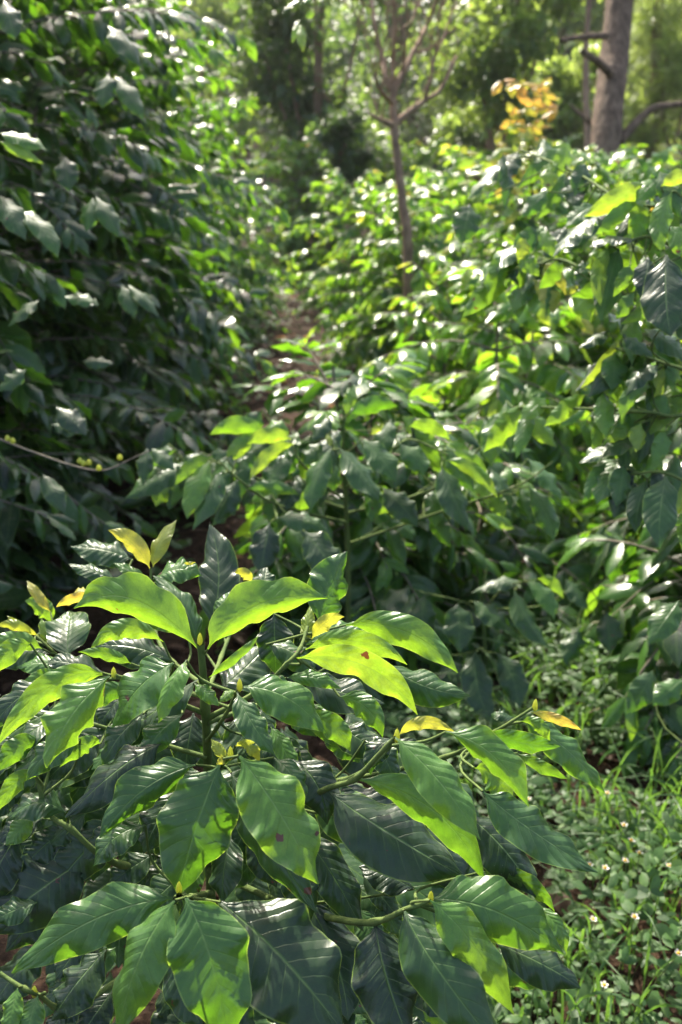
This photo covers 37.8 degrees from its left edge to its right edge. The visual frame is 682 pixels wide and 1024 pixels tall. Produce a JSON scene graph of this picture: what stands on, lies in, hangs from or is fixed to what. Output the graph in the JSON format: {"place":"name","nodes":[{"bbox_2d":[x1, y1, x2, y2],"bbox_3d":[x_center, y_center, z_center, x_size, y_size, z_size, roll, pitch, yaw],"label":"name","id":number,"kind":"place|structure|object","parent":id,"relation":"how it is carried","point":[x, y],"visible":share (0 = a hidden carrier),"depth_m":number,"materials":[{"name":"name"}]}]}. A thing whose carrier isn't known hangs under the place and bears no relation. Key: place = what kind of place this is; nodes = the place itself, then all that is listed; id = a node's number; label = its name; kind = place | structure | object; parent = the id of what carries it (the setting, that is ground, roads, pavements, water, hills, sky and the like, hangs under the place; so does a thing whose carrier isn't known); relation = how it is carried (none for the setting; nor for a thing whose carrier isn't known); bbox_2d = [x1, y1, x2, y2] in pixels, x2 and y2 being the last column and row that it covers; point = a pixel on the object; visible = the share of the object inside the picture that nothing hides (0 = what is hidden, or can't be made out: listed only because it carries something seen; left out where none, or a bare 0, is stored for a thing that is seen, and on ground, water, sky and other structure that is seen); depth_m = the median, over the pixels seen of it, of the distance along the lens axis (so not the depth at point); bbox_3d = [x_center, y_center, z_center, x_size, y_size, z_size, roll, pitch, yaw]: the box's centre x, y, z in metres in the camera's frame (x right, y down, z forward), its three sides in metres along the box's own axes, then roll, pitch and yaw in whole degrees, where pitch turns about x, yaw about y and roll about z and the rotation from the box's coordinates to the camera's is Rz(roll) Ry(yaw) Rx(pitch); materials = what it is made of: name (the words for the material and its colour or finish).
{"place":"outdoors","nodes":[
{"label":"outdoors","id":0,"kind":"place"},
{"bbox_2d":[0,15,681,1023],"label":"ground","id":1,"kind":"structure","parent":0,"point":[100,619],"depth_m":3.29,"materials":[{"name":"soil"}]},
{"bbox_2d":[0,0,173,646],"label":"coffee shrub","id":2,"kind":"object","parent":1,"relation":"on","point":[35,524],"visible":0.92,"depth_m":2.85,"materials":[{"name":"green plant"}]},
{"bbox_2d":[0,0,250,622],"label":"coffee shrub","id":3,"kind":"object","parent":1,"relation":"on","point":[30,353],"visible":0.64,"depth_m":3.74,"materials":[{"name":"green plant"}]},
{"bbox_2d":[3,0,250,450],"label":"coffee shrub","id":4,"kind":"object","parent":1,"relation":"on","point":[116,107],"visible":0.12,"depth_m":5.37,"materials":[{"name":"green plant"}]},
{"bbox_2d":[80,0,181,125],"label":"forest tree","id":5,"kind":"object","parent":1,"relation":"on","point":[125,3],"visible":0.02,"depth_m":25.07,"materials":[{"name":"green plant"}]},
{"bbox_2d":[4,0,264,395],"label":"coffee shrub","id":6,"kind":"object","parent":1,"relation":"on","point":[206,189],"visible":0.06,"depth_m":6.50,"materials":[{"name":"green plant"}]},
{"bbox_2d":[0,0,289,469],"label":"coffee shrub","id":7,"kind":"object","parent":1,"relation":"on","point":[40,97],"visible":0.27,"depth_m":4.38,"materials":[{"name":"green plant"}]},
{"bbox_2d":[80,0,275,352],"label":"coffee shrub","id":8,"kind":"object","parent":1,"relation":"on","point":[238,197],"visible":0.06,"depth_m":7.68,"materials":[{"name":"green plant"}]},
{"bbox_2d":[98,41,298,341],"bbox_3d":[-1.459,-2.735,8.815,2.175,2.660,2.080,0,20,0],"label":"coffee shrub","id":9,"kind":"object","parent":1,"relation":"on","point":[236,109],"visible":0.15,"depth_m":8.65,"materials":[{"name":"green plant"}]},
{"bbox_2d":[156,0,285,167],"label":"forest tree","id":10,"kind":"object","parent":1,"relation":"on","point":[209,95],"visible":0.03,"depth_m":30.05,"materials":[{"name":"green plant"}]},
{"bbox_2d":[159,109,286,307],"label":"coffee shrub","id":11,"kind":"object","parent":1,"relation":"on","point":[235,215],"visible":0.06,"depth_m":10.19,"materials":[{"name":"green plant"}]},
{"bbox_2d":[190,0,273,191],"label":"pale tree","id":12,"kind":"object","parent":1,"relation":"on","point":[225,18],"visible":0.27,"depth_m":23.88,"materials":[{"name":"green plant"}]},
{"bbox_2d":[105,269,477,585],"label":"path weeds","id":13,"kind":"object","parent":1,"relation":"on","point":[180,544],"visible":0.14,"depth_m":6.10,"materials":[{"name":"green plant"}]},
{"bbox_2d":[283,0,314,50],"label":"shade tree","id":14,"kind":"object","parent":1,"relation":"on","point":[298,32],"visible":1,"depth_m":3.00,"materials":[{"name":"green plant"}]},
{"bbox_2d":[235,131,367,280],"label":"coffee shrub","id":15,"kind":"object","parent":1,"relation":"on","point":[300,182],"visible":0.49,"depth_m":12.54,"materials":[{"name":"green plant"}]},
{"bbox_2d":[0,520,604,1023],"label":"coffee shrub","id":16,"kind":"object","parent":1,"relation":"on","point":[324,880],"visible":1,"depth_m":1.08,"materials":[{"name":"green plant"}]},
{"bbox_2d":[208,0,401,170],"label":"forest tree","id":17,"kind":"object","parent":1,"relation":"on","point":[332,70],"visible":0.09,"depth_m":27.89,"materials":[{"name":"green plant"}]},
{"bbox_2d":[208,0,413,242],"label":"dark tree","id":18,"kind":"object","parent":1,"relation":"on","point":[281,82],"visible":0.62,"depth_m":13.46,"materials":[{"name":"green plant"}]},
{"bbox_2d":[2,275,681,1021],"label":"fallen leaves","id":19,"kind":"object","parent":1,"relation":"on","point":[560,903],"visible":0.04,"depth_m":3.32,"materials":[{"name":"brown plant"}]},
{"bbox_2d":[303,105,381,275],"bbox_3d":[0.023,-3.612,11.607,0.929,2.108,0.648,0,20,0],"label":"dark tree","id":20,"kind":"object","parent":1,"relation":"on","point":[333,135],"visible":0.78,"depth_m":11.31,"materials":[{"name":"green plant"}]},
{"bbox_2d":[124,338,561,705],"bbox_3d":[0.039,0.121,3.056,1.144,1.194,1.537,0,20,0],"label":"coffee shrub","id":21,"kind":"object","parent":1,"relation":"on","point":[373,510],"visible":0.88,"depth_m":2.60,"materials":[{"name":"green plant"}]},
{"bbox_2d":[5,0,680,141],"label":"woods","id":22,"kind":"object","parent":1,"relation":"on","point":[364,82],"visible":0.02,"depth_m":38.36,"materials":[{"name":"green plant"}]},
{"bbox_2d":[280,159,411,319],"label":"coffee shrub","id":23,"kind":"object","parent":1,"relation":"on","point":[336,268],"visible":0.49,"depth_m":9.81,"materials":[{"name":"green plant"}]},
{"bbox_2d":[323,0,446,138],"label":"forest tree","id":24,"kind":"object","parent":1,"relation":"on","point":[371,44],"visible":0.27,"depth_m":33.65,"materials":[{"name":"green plant"}]},
{"bbox_2d":[307,187,491,376],"bbox_3d":[0.507,-1.525,7.180,1.502,1.547,1.604,0,20,0],"label":"coffee shrub","id":25,"kind":"object","parent":1,"relation":"on","point":[387,251],"visible":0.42,"depth_m":7.02,"materials":[{"name":"green plant"}]},
{"bbox_2d":[338,0,467,348],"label":"bare tree","id":26,"kind":"object","parent":1,"relation":"on","point":[395,121],"visible":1,"depth_m":6.18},
{"bbox_2d":[348,166,501,337],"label":"coffee shrub","id":27,"kind":"object","parent":1,"relation":"on","point":[453,188],"visible":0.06,"depth_m":8.08,"materials":[{"name":"green plant"}]},
{"bbox_2d":[364,138,487,255],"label":"coffee shrub","id":28,"kind":"object","parent":1,"relation":"on","point":[421,156],"visible":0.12,"depth_m":11.59,"materials":[{"name":"green plant"}]},
{"bbox_2d":[360,0,501,163],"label":"forest tree","id":29,"kind":"object","parent":1,"relation":"on","point":[413,133],"visible":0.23,"depth_m":30.41,"materials":[{"name":"green plant"}]},
{"bbox_2d":[345,249,560,449],"bbox_3d":[0.592,-0.704,5.130,1.216,1.280,1.302,-9,22,-24],"label":"coffee shrub","id":30,"kind":"object","parent":1,"relation":"on","point":[438,299],"visible":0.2,"depth_m":4.96,"materials":[{"name":"green plant"}]},
{"bbox_2d":[327,411,622,722],"bbox_3d":[0.477,0.177,3.344,1.089,0.837,1.580,-6,21,-17],"label":"coffee shrub","id":31,"kind":"object","parent":1,"relation":"on","point":[543,592],"visible":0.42,"depth_m":2.78,"materials":[{"name":"green plant"}]},
{"bbox_2d":[411,144,540,258],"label":"coffee shrub","id":32,"kind":"object","parent":1,"relation":"on","point":[450,152],"visible":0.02,"depth_m":9.42,"materials":[{"name":"green plant"}]},
{"bbox_2d":[421,54,538,190],"bbox_3d":[2.644,-6.180,17.029,2.133,3.222,2.199,-16,25,-37],"label":"tree","id":33,"kind":"object","parent":1,"relation":"on","point":[450,131],"visible":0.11,"depth_m":16.75,"materials":[{"name":"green plant"}]},
{"bbox_2d":[407,0,555,135],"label":"forest tree","id":34,"kind":"object","parent":1,"relation":"on","point":[427,8],"depth_m":32.45,"materials":[{"name":"green plant"}]},
{"bbox_2d":[360,267,635,558],"bbox_3d":[0.718,-0.396,4.217,1.372,1.306,1.341,0,20,0],"label":"coffee shrub","id":35,"kind":"object","parent":1,"relation":"on","point":[502,366],"visible":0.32,"depth_m":3.98,"materials":[{"name":"green plant"}]},
{"bbox_2d":[408,0,601,156],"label":"leafy tree","id":36,"kind":"object","parent":1,"relation":"on","point":[493,54],"visible":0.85,"depth_m":12.30,"materials":[{"name":"green plant"}]},
{"bbox_2d":[416,77,615,442],"bbox_3d":[1.095,-1.302,5.446,1.446,1.994,1.263,0,20,0],"label":"coffee shrub","id":37,"kind":"object","parent":1,"relation":"on","point":[512,221],"visible":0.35,"depth_m":5.21,"materials":[{"name":"green plant"}]},
{"bbox_2d":[371,464,681,1023],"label":"weeds","id":38,"kind":"object","parent":1,"relation":"on","point":[626,896],"visible":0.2,"depth_m":2.24,"materials":[{"name":"green plant"}]},
{"bbox_2d":[474,131,583,240],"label":"coffee shrub","id":39,"kind":"object","parent":1,"relation":"on","point":[489,152],"visible":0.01,"depth_m":11.80,"materials":[{"name":"green plant"}]},
{"bbox_2d":[404,515,681,1023],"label":"grass","id":40,"kind":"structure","parent":1,"relation":"on","point":[434,668],"depth_m":2.30,"materials":[{"name":"green plant"}]},
{"bbox_2d":[486,40,636,155],"bbox_3d":[3.474,-6.018,16.304,2.284,3.439,1.940,0,20,0],"label":"tree","id":41,"kind":"object","parent":1,"relation":"on","point":[565,87],"visible":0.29,"depth_m":15.75,"materials":[{"name":"green plant"}]},
{"bbox_2d":[517,0,605,148],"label":"forest tree","id":42,"kind":"object","parent":1,"relation":"on","point":[569,28],"visible":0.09,"depth_m":26.28,"materials":[{"name":"green plant"}]},
{"bbox_2d":[476,141,652,334],"bbox_3d":[1.881,-1.940,7.794,1.721,1.816,1.825,-10,22,-25],"label":"coffee shrub","id":43,"kind":"object","parent":1,"relation":"on","point":[621,154],"visible":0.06,"depth_m":7.48,"materials":[{"name":"green plant"}]},
{"bbox_2d":[452,138,681,742],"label":"coffee shrub","id":44,"kind":"object","parent":1,"relation":"on","point":[622,374],"visible":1,"depth_m":2.00,"materials":[{"name":"green plant"}]},
{"bbox_2d":[466,143,681,411],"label":"coffee shrub","id":45,"kind":"object","parent":1,"relation":"on","point":[607,181],"visible":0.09,"depth_m":5.77,"materials":[{"name":"green plant"}]},
{"bbox_2d":[571,862,592,926],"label":"wild daisy","id":46,"kind":"object","parent":1,"relation":"on","point":[589,863],"visible":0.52,"depth_m":2.08,"materials":[{"name":"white plant"}]},
{"bbox_2d":[577,915,596,978],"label":"wild daisy","id":47,"kind":"object","parent":1,"relation":"on","point":[592,918],"visible":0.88,"depth_m":1.91,"materials":[{"name":"white plant"}]},
{"bbox_2d":[582,0,591,153],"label":"slender tree","id":48,"kind":"object","parent":1,"relation":"on","point":[586,106],"visible":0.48,"depth_m":11.47,"materials":[{"name":"brown plant"}]},
{"bbox_2d":[578,864,608,948],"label":"wild daisy","id":49,"kind":"object","parent":1,"relation":"on","point":[604,867],"visible":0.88,"depth_m":1.98,"materials":[{"name":"white plant"}]},
{"bbox_2d":[517,201,681,503],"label":"coffee shrub","id":50,"kind":"object","parent":1,"relation":"on","point":[613,328],"visible":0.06,"depth_m":4.99,"materials":[{"name":"green plant"}]},
{"bbox_2d":[594,981,608,1023],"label":"wild daisy","id":51,"kind":"object","parent":1,"relation":"on","point":[604,985],"visible":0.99,"depth_m":1.77,"materials":[{"name":"white plant"}]},
{"bbox_2d":[594,791,610,851],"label":"wild daisy","id":52,"kind":"object","parent":1,"relation":"on","point":[607,792],"visible":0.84,"depth_m":2.22,"materials":[{"name":"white plant"}]},
{"bbox_2d":[554,151,654,225],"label":"coffee shrub","id":53,"kind":"object","parent":1,"relation":"on","point":[625,170],"depth_m":9.54,"materials":[{"name":"green plant"}]},
{"bbox_2d":[597,822,627,909],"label":"wild daisy","id":54,"kind":"object","parent":1,"relation":"on","point":[624,825],"visible":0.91,"depth_m":2.07,"materials":[{"name":"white plant"}]},
{"bbox_2d":[596,857,628,936],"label":"wild daisy","id":55,"kind":"object","parent":1,"relation":"on","point":[624,859],"visible":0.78,"depth_m":2.03,"materials":[{"name":"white plant"}]},
{"bbox_2d":[556,0,675,152],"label":"forest tree","id":56,"kind":"object","parent":1,"relation":"on","point":[633,72],"visible":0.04,"depth_m":30.00,"materials":[{"name":"green plant"}]},
{"bbox_2d":[555,362,681,657],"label":"coffee shrub","id":57,"kind":"object","parent":1,"relation":"on","point":[622,591],"visible":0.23,"depth_m":3.18,"materials":[{"name":"green plant"}]},
{"bbox_2d":[556,513,681,793],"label":"coffee shrub","id":58,"kind":"object","parent":1,"relation":"on","point":[635,657],"visible":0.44,"depth_m":2.68,"materials":[{"name":"green plant"}]},
{"bbox_2d":[603,838,634,939],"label":"wild daisy","id":59,"kind":"object","parent":1,"relation":"on","point":[631,839],"visible":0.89,"depth_m":2.04,"materials":[{"name":"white plant"}]},
{"bbox_2d":[560,0,681,263],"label":"pine tree","id":60,"kind":"object","parent":1,"relation":"on","point":[609,134],"visible":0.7,"depth_m":9.17,"materials":[{"name":"brown plant"}]},
{"bbox_2d":[612,913,638,988],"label":"wild daisy","id":61,"kind":"object","parent":1,"relation":"on","point":[634,916],"visible":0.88,"depth_m":1.82,"materials":[{"name":"white plant"}]},
{"bbox_2d":[575,340,681,568],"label":"coffee shrub","id":62,"kind":"object","parent":1,"relation":"on","point":[606,504],"visible":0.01,"depth_m":3.88,"materials":[{"name":"green plant"}]},
{"bbox_2d":[619,850,642,944],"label":"wild daisy","id":63,"kind":"object","parent":1,"relation":"on","point":[639,852],"visible":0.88,"depth_m":2.03,"materials":[{"name":"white plant"}]},
{"bbox_2d":[582,0,681,168],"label":"tree","id":64,"kind":"object","parent":1,"relation":"on","point":[654,22],"visible":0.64,"depth_m":14.87,"materials":[{"name":"green plant"}]},
{"bbox_2d":[591,0,681,185],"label":"forest tree","id":65,"kind":"object","parent":1,"relation":"on","point":[679,137],"visible":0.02,"depth_m":26.88,"materials":[{"name":"green plant"}]},
{"bbox_2d":[640,949,681,1017],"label":"wild daisy","id":66,"kind":"object","parent":1,"relation":"on","point":[677,952],"visible":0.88,"depth_m":1.79,"materials":[{"name":"white plant"}]},
{"bbox_2d":[656,863,670,919],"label":"wild daisy","id":67,"kind":"object","parent":1,"relation":"on","point":[668,865],"visible":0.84,"depth_m":2.04,"materials":[{"name":"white plant"}]},
{"bbox_2d":[530,988,534,1023],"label":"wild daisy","id":68,"kind":"object","parent":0,"point":[531,1005],"visible":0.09,"depth_m":1.77,"materials":[{"name":"green plant"}]}
]}

